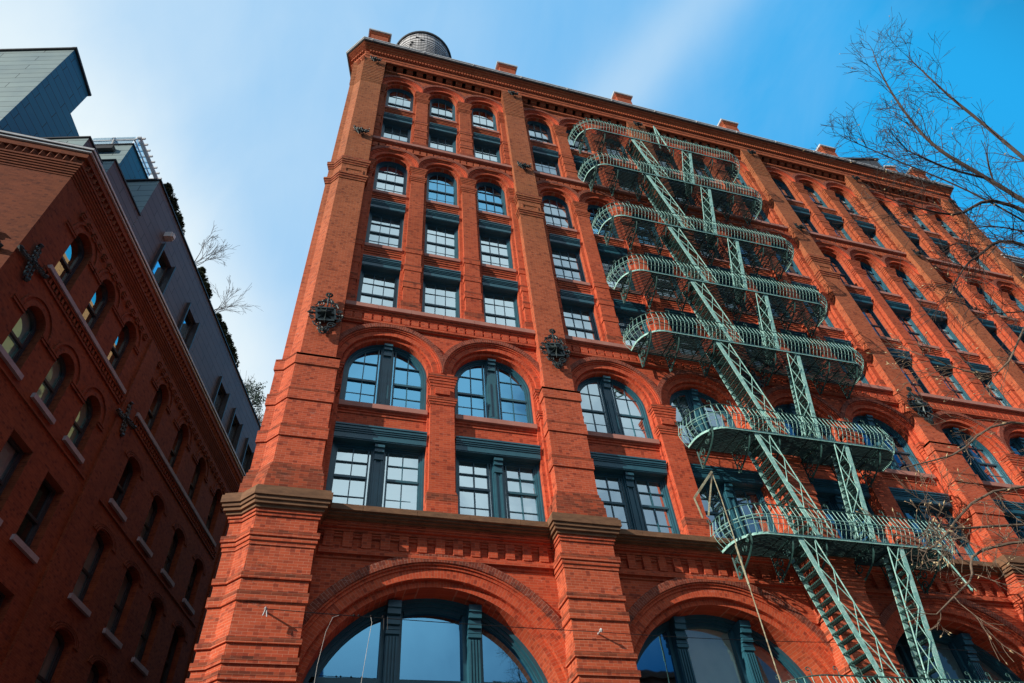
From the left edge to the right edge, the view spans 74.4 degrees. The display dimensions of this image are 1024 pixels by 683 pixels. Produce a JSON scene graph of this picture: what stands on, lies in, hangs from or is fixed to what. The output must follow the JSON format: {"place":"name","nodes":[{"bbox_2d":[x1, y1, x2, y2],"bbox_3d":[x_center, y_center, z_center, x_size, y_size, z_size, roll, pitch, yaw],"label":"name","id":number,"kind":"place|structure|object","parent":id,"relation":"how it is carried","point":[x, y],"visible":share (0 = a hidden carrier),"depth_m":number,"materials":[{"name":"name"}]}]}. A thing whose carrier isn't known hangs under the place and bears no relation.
{"place":"outdoors","nodes":[
{"label":"outdoors","id":0,"kind":"place"},
{"bbox_2d":[0,47,260,682],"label":"brick building","id":1,"kind":"structure","parent":0,"point":[130,426],"depth_m":23.46,"materials":[{"name":"red brick"}]},
{"bbox_2d":[0,436,23,525],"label":"window","id":2,"kind":"structure","parent":1,"relation":"in","point":[11,453],"depth_m":18.73,"materials":[{"name":"grey glass"}]},
{"bbox_2d":[0,308,36,379],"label":"window","id":3,"kind":"structure","parent":1,"relation":"in","point":[20,336],"depth_m":19.30,"materials":[{"name":"grey glass"}]},
{"bbox_2d":[9,478,55,563],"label":"window","id":4,"kind":"structure","parent":1,"relation":"in","point":[37,510],"depth_m":19.57,"materials":[{"name":"grey glass"}]},
{"bbox_2d":[30,355,65,424],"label":"window","id":5,"kind":"structure","parent":1,"relation":"in","point":[48,389],"depth_m":20.61,"materials":[{"name":"grey glass"}]},
{"bbox_2d":[35,631,64,682],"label":"window","id":6,"kind":"structure","parent":1,"relation":"in","point":[51,660],"depth_m":20.17,"materials":[{"name":"grey glass"}]},
{"bbox_2d":[55,236,83,285],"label":"window","id":7,"kind":"structure","parent":1,"relation":"in","point":[73,256],"depth_m":22.01,"materials":[{"name":"clear glass"}]},
{"bbox_2d":[62,398,92,463],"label":"window","id":8,"kind":"structure","parent":1,"relation":"in","point":[72,440],"depth_m":21.97,"materials":[{"name":"teal glass"}]},
{"bbox_2d":[68,533,103,616],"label":"window","id":9,"kind":"structure","parent":1,"relation":"in","point":[78,594],"depth_m":22.04,"materials":[{"name":"grey glass"}]},
{"bbox_2d":[86,664,98,682],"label":"window","id":10,"kind":"structure","parent":1,"relation":"in","point":[93,677],"depth_m":22.22,"materials":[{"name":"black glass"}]},
{"bbox_2d":[82,281,107,329],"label":"window","id":11,"kind":"structure","parent":1,"relation":"in","point":[91,314],"depth_m":23.36,"materials":[{"name":"clear glass"}]},
{"bbox_2d":[102,570,132,648],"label":"window","id":12,"kind":"structure","parent":1,"relation":"in","point":[111,627],"depth_m":23.78,"materials":[{"name":"grey glass"}]},
{"bbox_2d":[107,323,128,369],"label":"window","id":13,"kind":"structure","parent":1,"relation":"in","point":[122,341],"depth_m":24.73,"materials":[{"name":"clear glass"}]},
{"bbox_2d":[108,459,132,521],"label":"window","id":14,"kind":"structure","parent":1,"relation":"in","point":[115,502],"depth_m":24.36,"materials":[{"name":"grey glass"}]},
{"bbox_2d":[110,136,161,178],"bbox_3d":[-17.875,-8.129,31.624,1.600,1.700,2.400,-3,-46,-3],"label":"pergola","id":15,"kind":"object","parent":1,"relation":"on","point":[147,156],"visible":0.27,"depth_m":31.90,"materials":[{"name":"grey metal"}]},
{"bbox_2d":[131,601,155,675],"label":"window","id":16,"kind":"structure","parent":1,"relation":"in","point":[148,624],"depth_m":25.44,"materials":[{"name":"grey glass"}]},
{"bbox_2d":[136,499,156,557],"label":"window","id":17,"kind":"structure","parent":1,"relation":"in","point":[142,539],"depth_m":26.09,"materials":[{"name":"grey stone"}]},
{"bbox_2d":[145,386,161,430],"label":"window","id":18,"kind":"structure","parent":1,"relation":"in","point":[154,408],"depth_m":27.15,"materials":[{"name":"clear glass"}]},
{"bbox_2d":[150,243,175,294],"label":"penthouse window","id":19,"kind":"structure","parent":1,"relation":"in","point":[159,268],"depth_m":28.69,"materials":[{"name":"glass"}]},
{"bbox_2d":[159,629,177,682],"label":"window","id":20,"kind":"structure","parent":1,"relation":"in","point":[168,662],"depth_m":27.49,"materials":[{"name":"grey glass"}]},
{"bbox_2d":[160,531,177,587],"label":"window","id":21,"kind":"structure","parent":1,"relation":"in","point":[169,558],"depth_m":27.78,"materials":[{"name":"grey glass"}]},
{"bbox_2d":[168,426,182,467],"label":"window","id":22,"kind":"structure","parent":1,"relation":"in","point":[177,443],"depth_m":28.92,"materials":[{"name":"clear glass"}]},
{"bbox_2d":[177,302,199,350],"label":"penthouse window","id":23,"kind":"structure","parent":1,"relation":"in","point":[188,330],"depth_m":30.98,"materials":[{"name":"grey glass"}]},
{"bbox_2d":[182,562,196,614],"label":"window","id":24,"kind":"structure","parent":1,"relation":"in","point":[185,601],"depth_m":29.50,"materials":[{"name":"grey glass"}]},
{"bbox_2d":[187,462,199,499],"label":"window","id":25,"kind":"structure","parent":1,"relation":"in","point":[190,493],"depth_m":30.57,"materials":[{"name":"clear glass"}]},
{"bbox_2d":[195,225,239,265],"bbox_3d":[-15.116,-4.274,34.118,1.720,4.186,1.933,28,-55,-28],"label":"bare sapling","id":26,"kind":"object","parent":1,"relation":"on","point":[214,252],"visible":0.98,"depth_m":34.38,"materials":[{"name":"grey plant"}]},
{"bbox_2d":[212,376,229,421],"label":"penthouse window","id":27,"kind":"structure","parent":1,"relation":"in","point":[220,400],"depth_m":34.44,"materials":[{"name":"black glass"}]},
{"bbox_2d":[226,408,242,451],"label":"penthouse window","id":28,"kind":"structure","parent":1,"relation":"in","point":[234,431],"depth_m":36.17,"materials":[{"name":"black glass"}]},
{"bbox_2d":[210,277,260,312],"bbox_3d":[-15.003,-1.833,35.850,2.342,3.296,2.575,-32,-51,23],"label":"bare sapling","id":29,"kind":"object","parent":1,"relation":"on","point":[225,306],"visible":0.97,"depth_m":36.19,"materials":[{"name":"grey plant"}]},
{"bbox_2d":[240,438,253,473],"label":"penthouse window","id":30,"kind":"structure","parent":1,"relation":"in","point":[246,459],"depth_m":37.96,"materials":[{"name":"black glass"}]},
{"bbox_2d":[239,371,265,417],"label":"leafy bush","id":31,"kind":"object","parent":1,"relation":"on","point":[255,395],"visible":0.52,"depth_m":40.91,"materials":[{"name":"green plant"}]},
{"bbox_2d":[0,0,1023,420],"label":"sky","id":32,"kind":"structure","parent":0,"point":[237,105],"materials":[{"name":"blue"}]},
{"bbox_2d":[185,28,1023,682],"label":"brick building","id":33,"kind":"structure","parent":0,"point":[475,410],"depth_m":21.02,"materials":[{"name":"red brick"}]},
{"bbox_2d":[325,421,426,510],"bbox_3d":[-3.514,3.449,17.581,2.480,2.700,0.550,9,-48,-14],"label":"window","id":34,"kind":"structure","parent":33,"relation":"in","point":[369,465],"depth_m":17.88,"materials":[{"name":"teal paint"}]},
{"bbox_2d":[356,254,401,307],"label":"window","id":35,"kind":"structure","parent":33,"relation":"in","point":[379,276],"depth_m":23.32,"materials":[{"name":"teal paint"}]},
{"bbox_2d":[338,343,427,415],"bbox_3d":[-3.766,1.093,20.081,2.480,2.830,0.490,9,-48,-14],"label":"window","id":36,"kind":"structure","parent":33,"relation":"in","point":[387,377],"depth_m":20.10,"materials":[{"name":"teal paint"}]},
{"bbox_2d":[364,198,405,251],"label":"window","id":37,"kind":"structure","parent":33,"relation":"in","point":[385,225],"depth_m":25.80,"materials":[{"name":"teal paint"}]},
{"bbox_2d":[372,161,407,197],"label":"window","id":38,"kind":"structure","parent":33,"relation":"in","point":[390,178],"depth_m":28.23,"materials":[{"name":"teal paint"}]},
{"bbox_2d":[381,112,412,142],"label":"window","id":39,"kind":"structure","parent":33,"relation":"in","point":[395,127],"depth_m":31.49,"materials":[{"name":"teal paint"}]},
{"bbox_2d":[385,88,413,113],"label":"window","id":40,"kind":"structure","parent":33,"relation":"in","point":[396,99],"depth_m":33.71,"materials":[{"name":"teal paint"}]},
{"bbox_2d":[397,31,451,57],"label":"water tank","id":41,"kind":"object","parent":33,"relation":"on","point":[429,42],"visible":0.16,"depth_m":45.91,"materials":[{"name":"grey wood"}]},
{"bbox_2d":[303,598,547,682],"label":"window","id":42,"kind":"structure","parent":33,"relation":"in","point":[408,651],"depth_m":15.51,"materials":[{"name":"teal paint"}]},
{"bbox_2d":[422,265,460,317],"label":"window","id":43,"kind":"structure","parent":33,"relation":"in","point":[441,296],"depth_m":23.83,"materials":[{"name":"teal paint"}]},
{"bbox_2d":[424,209,459,262],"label":"window","id":44,"kind":"structure","parent":33,"relation":"in","point":[441,228],"depth_m":26.29,"materials":[{"name":"teal paint"}]},
{"bbox_2d":[426,172,458,208],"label":"window","id":45,"kind":"structure","parent":33,"relation":"in","point":[441,187],"depth_m":28.74,"materials":[{"name":"teal paint"}]},
{"bbox_2d":[428,122,456,152],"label":"window","id":46,"kind":"structure","parent":33,"relation":"in","point":[441,137],"depth_m":32.01,"materials":[{"name":"teal paint"}]},
{"bbox_2d":[429,98,456,123],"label":"window","id":47,"kind":"structure","parent":33,"relation":"in","point":[440,109],"depth_m":34.27,"materials":[{"name":"teal paint"}]},
{"bbox_2d":[472,108,498,133],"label":"window","id":48,"kind":"structure","parent":33,"relation":"in","point":[482,119],"depth_m":34.75,"materials":[{"name":"teal paint"}]},
{"bbox_2d":[473,132,500,162],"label":"window","id":49,"kind":"structure","parent":33,"relation":"in","point":[486,147],"depth_m":32.51,"materials":[{"name":"teal paint"}]},
{"bbox_2d":[476,182,509,218],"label":"window","id":50,"kind":"structure","parent":33,"relation":"in","point":[491,201],"depth_m":29.29,"materials":[{"name":"teal paint"}]},
{"bbox_2d":[455,358,537,429],"bbox_3d":[-0.599,1.586,20.865,2.480,2.830,0.490,9,-48,-14],"label":"window","id":51,"kind":"structure","parent":33,"relation":"in","point":[489,391],"depth_m":20.89,"materials":[{"name":"teal paint"}]},
{"bbox_2d":[479,219,515,272],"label":"window","id":52,"kind":"structure","parent":33,"relation":"in","point":[495,246],"depth_m":26.83,"materials":[{"name":"teal paint"}]},
{"bbox_2d":[455,436,545,521],"bbox_3d":[-0.347,3.942,18.365,2.480,2.700,0.550,9,-48,-14],"label":"window","id":53,"kind":"structure","parent":33,"relation":"in","point":[495,478],"depth_m":18.68,"materials":[{"name":"teal paint"}]},
{"bbox_2d":[482,276,519,327],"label":"window","id":54,"kind":"structure","parent":33,"relation":"in","point":[499,295],"depth_m":24.35,"materials":[{"name":"teal paint"}]},
{"bbox_2d":[527,121,555,146],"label":"window","id":55,"kind":"structure","parent":33,"relation":"in","point":[539,132],"depth_m":35.52,"materials":[{"name":"teal paint"}]},
{"bbox_2d":[532,146,560,175],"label":"window","id":56,"kind":"structure","parent":33,"relation":"in","point":[545,160],"depth_m":33.23,"materials":[{"name":"teal paint"}]},
{"bbox_2d":[542,195,576,232],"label":"window","id":57,"kind":"structure","parent":33,"relation":"in","point":[557,214],"depth_m":29.98,"materials":[{"name":"teal paint"}]},
{"bbox_2d":[549,233,590,286],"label":"window","id":58,"kind":"structure","parent":33,"relation":"in","point":[565,250],"depth_m":27.56,"materials":[{"name":"teal paint"}]},
{"bbox_2d":[560,289,599,340],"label":"window","id":59,"kind":"structure","parent":33,"relation":"in","point":[580,321],"depth_m":25.09,"materials":[{"name":"teal paint"}]},
{"bbox_2d":[566,130,595,155],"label":"window","id":60,"kind":"structure","parent":33,"relation":"in","point":[585,151],"depth_m":35.82,"materials":[{"name":"teal paint"}]},
{"bbox_2d":[573,155,600,184],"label":"window","id":61,"kind":"structure","parent":33,"relation":"in","point":[578,161],"depth_m":33.77,"materials":[{"name":"teal paint"}]},
{"bbox_2d":[587,205,623,241],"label":"window","id":62,"kind":"structure","parent":33,"relation":"in","point":[593,210],"depth_m":30.71,"materials":[{"name":"teal paint"}]},
{"bbox_2d":[577,376,659,444],"bbox_3d":[3.241,2.184,21.816,2.480,2.830,0.490,9,-48,-14],"label":"window","id":63,"kind":"structure","parent":33,"relation":"in","point":[611,409],"depth_m":21.86,"materials":[{"name":"teal paint"}]},
{"bbox_2d":[597,243,640,295],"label":"window","id":64,"kind":"structure","parent":33,"relation":"in","point":[609,253],"depth_m":28.30,"materials":[{"name":"teal paint"}]},
{"bbox_2d":[613,299,652,347],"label":"window","id":65,"kind":"structure","parent":33,"relation":"in","point":[624,312],"depth_m":25.70,"materials":[{"name":"teal paint"}]},
{"bbox_2d":[590,451,680,533],"bbox_3d":[3.492,4.541,19.315,2.480,2.700,0.550,9,-48,-14],"label":"window","id":66,"kind":"structure","parent":33,"relation":"in","point":[632,490],"depth_m":19.68,"materials":[{"name":"teal paint"}]},
{"bbox_2d":[262,607,1011,652],"bbox_3d":[5.600,7.155,16.117,22.092,0.347,0.267,9,-48,-14],"label":"overhead cable","id":67,"kind":"object","parent":33,"relation":"attached to","point":[387,618],"visible":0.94,"depth_m":14.97,"materials":[{"name":"grey metal"}]},
{"bbox_2d":[632,214,667,250],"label":"window","id":68,"kind":"structure","parent":33,"relation":"in","point":[634,215],"depth_m":31.01,"materials":[{"name":"teal paint"}]},
{"bbox_2d":[644,252,686,303],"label":"window","id":69,"kind":"structure","parent":33,"relation":"in","point":[654,268],"depth_m":28.90,"materials":[{"name":"teal paint"}]},
{"bbox_2d":[664,308,704,356],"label":"window","id":70,"kind":"structure","parent":33,"relation":"in","point":[675,328],"depth_m":26.29,"materials":[{"name":"teal paint"}]},
{"bbox_2d":[670,389,744,455],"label":"window","id":71,"kind":"structure","parent":33,"relation":"in","point":[691,399],"depth_m":23.01,"materials":[{"name":"teal paint"}]},
{"bbox_2d":[636,615,811,682],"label":"window","id":72,"kind":"structure","parent":33,"relation":"in","point":[661,659],"depth_m":17.36,"materials":[{"name":"teal paint"}]},
{"bbox_2d":[707,264,754,315],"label":"window","id":73,"kind":"structure","parent":33,"relation":"in","point":[725,282],"depth_m":29.63,"materials":[{"name":"teal paint"}]},
{"bbox_2d":[690,463,777,538],"bbox_3d":[6.660,5.034,20.099,2.480,2.700,0.550,9,-48,-14],"label":"window","id":74,"kind":"structure","parent":33,"relation":"in","point":[733,486],"depth_m":20.53,"materials":[{"name":"teal paint"}]},
{"bbox_2d":[725,167,755,192],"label":"window","id":75,"kind":"structure","parent":33,"relation":"in","point":[739,179],"depth_m":38.21,"materials":[{"name":"teal paint"}]},
{"bbox_2d":[732,234,769,270],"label":"window","id":76,"kind":"structure","parent":33,"relation":"in","point":[736,236],"depth_m":32.24,"materials":[{"name":"teal paint"}]},
{"bbox_2d":[732,320,775,367],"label":"window","id":77,"kind":"structure","parent":33,"relation":"in","point":[750,340],"depth_m":27.01,"materials":[{"name":"teal paint"}]},
{"bbox_2d":[739,193,769,221],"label":"window","id":78,"kind":"structure","parent":33,"relation":"in","point":[761,216],"depth_m":35.88,"materials":[{"name":"teal paint"}]},
{"bbox_2d":[749,273,798,323],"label":"window","id":79,"kind":"structure","parent":33,"relation":"in","point":[767,290],"depth_m":30.15,"materials":[{"name":"teal paint"}]},
{"bbox_2d":[772,178,802,203],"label":"window","id":80,"kind":"structure","parent":33,"relation":"in","point":[782,187],"depth_m":38.96,"materials":[{"name":"teal paint"}]},
{"bbox_2d":[770,242,809,278],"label":"window","id":81,"kind":"structure","parent":33,"relation":"in","point":[793,270],"depth_m":32.37,"materials":[{"name":"teal paint"}]},
{"bbox_2d":[568,117,1023,682],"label":"fire escape","id":82,"kind":"object","parent":33,"relation":"attached to","point":[798,547],"visible":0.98,"depth_m":23.30,"materials":[{"name":"green metal"}]},
{"bbox_2d":[778,328,822,376],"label":"window","id":83,"kind":"structure","parent":33,"relation":"in","point":[798,349],"depth_m":27.53,"materials":[{"name":"teal paint"}]},
{"bbox_2d":[790,205,818,232],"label":"window","id":84,"kind":"structure","parent":33,"relation":"in","point":[803,214],"depth_m":36.78,"materials":[{"name":"teal paint"}]},
{"bbox_2d":[774,403,846,468],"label":"window","id":85,"kind":"structure","parent":33,"relation":"in","point":[786,408],"depth_m":24.13,"materials":[{"name":"teal paint"}]},
{"bbox_2d":[791,281,842,331],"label":"window","id":86,"kind":"structure","parent":33,"relation":"in","point":[827,324],"depth_m":30.58,"materials":[{"name":"teal paint"}]},
{"bbox_2d":[803,185,835,211],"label":"window","id":87,"kind":"structure","parent":33,"relation":"in","point":[812,193],"depth_m":39.42,"materials":[{"name":"teal paint"}]},
{"bbox_2d":[821,212,852,240],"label":"window","id":88,"kind":"structure","parent":33,"relation":"in","point":[832,219],"depth_m":37.26,"materials":[{"name":"teal paint"}]},
{"bbox_2d":[823,254,863,289],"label":"window","id":89,"kind":"structure","parent":33,"relation":"in","point":[837,267],"depth_m":33.44,"materials":[{"name":"teal paint"}]},
{"bbox_2d":[823,336,868,383],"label":"window","id":90,"kind":"structure","parent":33,"relation":"in","point":[842,356],"depth_m":28.04,"materials":[{"name":"teal paint"}]},
{"bbox_2d":[808,478,888,542],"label":"window","id":91,"kind":"structure","parent":33,"relation":"in","point":[828,492],"depth_m":21.53,"materials":[{"name":"teal paint"}]},
{"bbox_2d":[835,193,866,217],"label":"window","id":92,"kind":"structure","parent":33,"relation":"in","point":[843,200],"depth_m":40.07,"materials":[{"name":"teal paint"}]},
{"bbox_2d":[842,157,896,170],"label":"roof bulkhead","id":93,"kind":"object","parent":33,"relation":"on","point":[873,160],"visible":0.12,"depth_m":49.34,"materials":[{"name":"stone"}]},
{"bbox_2d":[855,220,885,247],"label":"window","id":94,"kind":"structure","parent":33,"relation":"in","point":[868,229],"depth_m":37.79,"materials":[{"name":"teal paint"}]},
{"bbox_2d":[850,293,899,341],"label":"window","id":95,"kind":"structure","parent":33,"relation":"in","point":[865,303],"depth_m":31.15,"materials":[{"name":"teal paint"}]},
{"bbox_2d":[860,261,900,297],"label":"window","id":96,"kind":"structure","parent":33,"relation":"in","point":[871,273],"depth_m":33.95,"materials":[{"name":"teal paint"}]},
{"bbox_2d":[852,415,935,479],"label":"window","id":97,"kind":"structure","parent":33,"relation":"in","point":[901,445],"depth_m":24.55,"materials":[{"name":"teal paint"}]},
{"bbox_2d":[886,347,929,393],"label":"window","id":98,"kind":"structure","parent":33,"relation":"in","point":[909,375],"depth_m":28.63,"materials":[{"name":"teal paint"}]},
{"bbox_2d":[885,300,939,349],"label":"window","id":99,"kind":"structure","parent":33,"relation":"in","point":[902,311],"depth_m":31.71,"materials":[{"name":"teal paint"}]},
{"bbox_2d":[893,268,936,304],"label":"window","id":100,"kind":"structure","parent":33,"relation":"in","point":[905,278],"depth_m":34.48,"materials":[{"name":"teal paint"}]},
{"bbox_2d":[888,487,979,560],"bbox_3d":[13.666,6.126,21.833,2.480,2.700,0.550,9,-48,-14],"label":"window","id":101,"kind":"structure","parent":33,"relation":"in","point":[900,495],"depth_m":22.32,"materials":[{"name":"teal paint"}]},
{"bbox_2d":[924,354,971,400],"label":"window","id":102,"kind":"structure","parent":33,"relation":"in","point":[961,394],"depth_m":29.12,"materials":[{"name":"teal paint"}]},
{"bbox_2d":[922,307,978,356],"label":"window","id":103,"kind":"structure","parent":33,"relation":"in","point":[940,323],"depth_m":32.11,"materials":[{"name":"teal paint"}]},
{"bbox_2d":[894,628,1022,682],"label":"window","id":104,"kind":"structure","parent":33,"relation":"in","point":[955,662],"depth_m":19.33,"materials":[{"name":"teal paint"}]},
{"bbox_2d":[942,427,1023,490],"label":"window","id":105,"kind":"structure","parent":33,"relation":"in","point":[988,469],"depth_m":25.40,"materials":[{"name":"teal paint"}]},
{"bbox_2d":[965,362,1011,406],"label":"window","id":106,"kind":"structure","parent":33,"relation":"in","point":[982,368],"depth_m":29.67,"materials":[{"name":"teal paint"}]},
{"bbox_2d":[973,285,1017,320],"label":"window","id":107,"kind":"structure","parent":33,"relation":"in","point":[987,296],"depth_m":35.79,"materials":[{"name":"teal paint"}]},
{"bbox_2d":[977,318,1023,364],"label":"window","id":108,"kind":"structure","parent":33,"relation":"in","point":[989,325],"depth_m":33.07,"materials":[{"name":"teal paint"}]},
{"bbox_2d":[992,499,1023,540],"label":"window","id":109,"kind":"structure","parent":33,"relation":"in","point":[1019,514],"depth_m":23.37,"materials":[{"name":"teal paint"}]},
{"bbox_2d":[1009,437,1023,455],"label":"window","id":110,"kind":"structure","parent":33,"relation":"in","point":[1016,444],"depth_m":26.82,"materials":[{"name":"teal paint"}]},
{"bbox_2d":[803,7,1023,664],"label":"bare tree","id":111,"kind":"object","parent":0,"point":[993,182],"visible":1,"depth_m":9.78,"materials":[{"name":"brown plant"}]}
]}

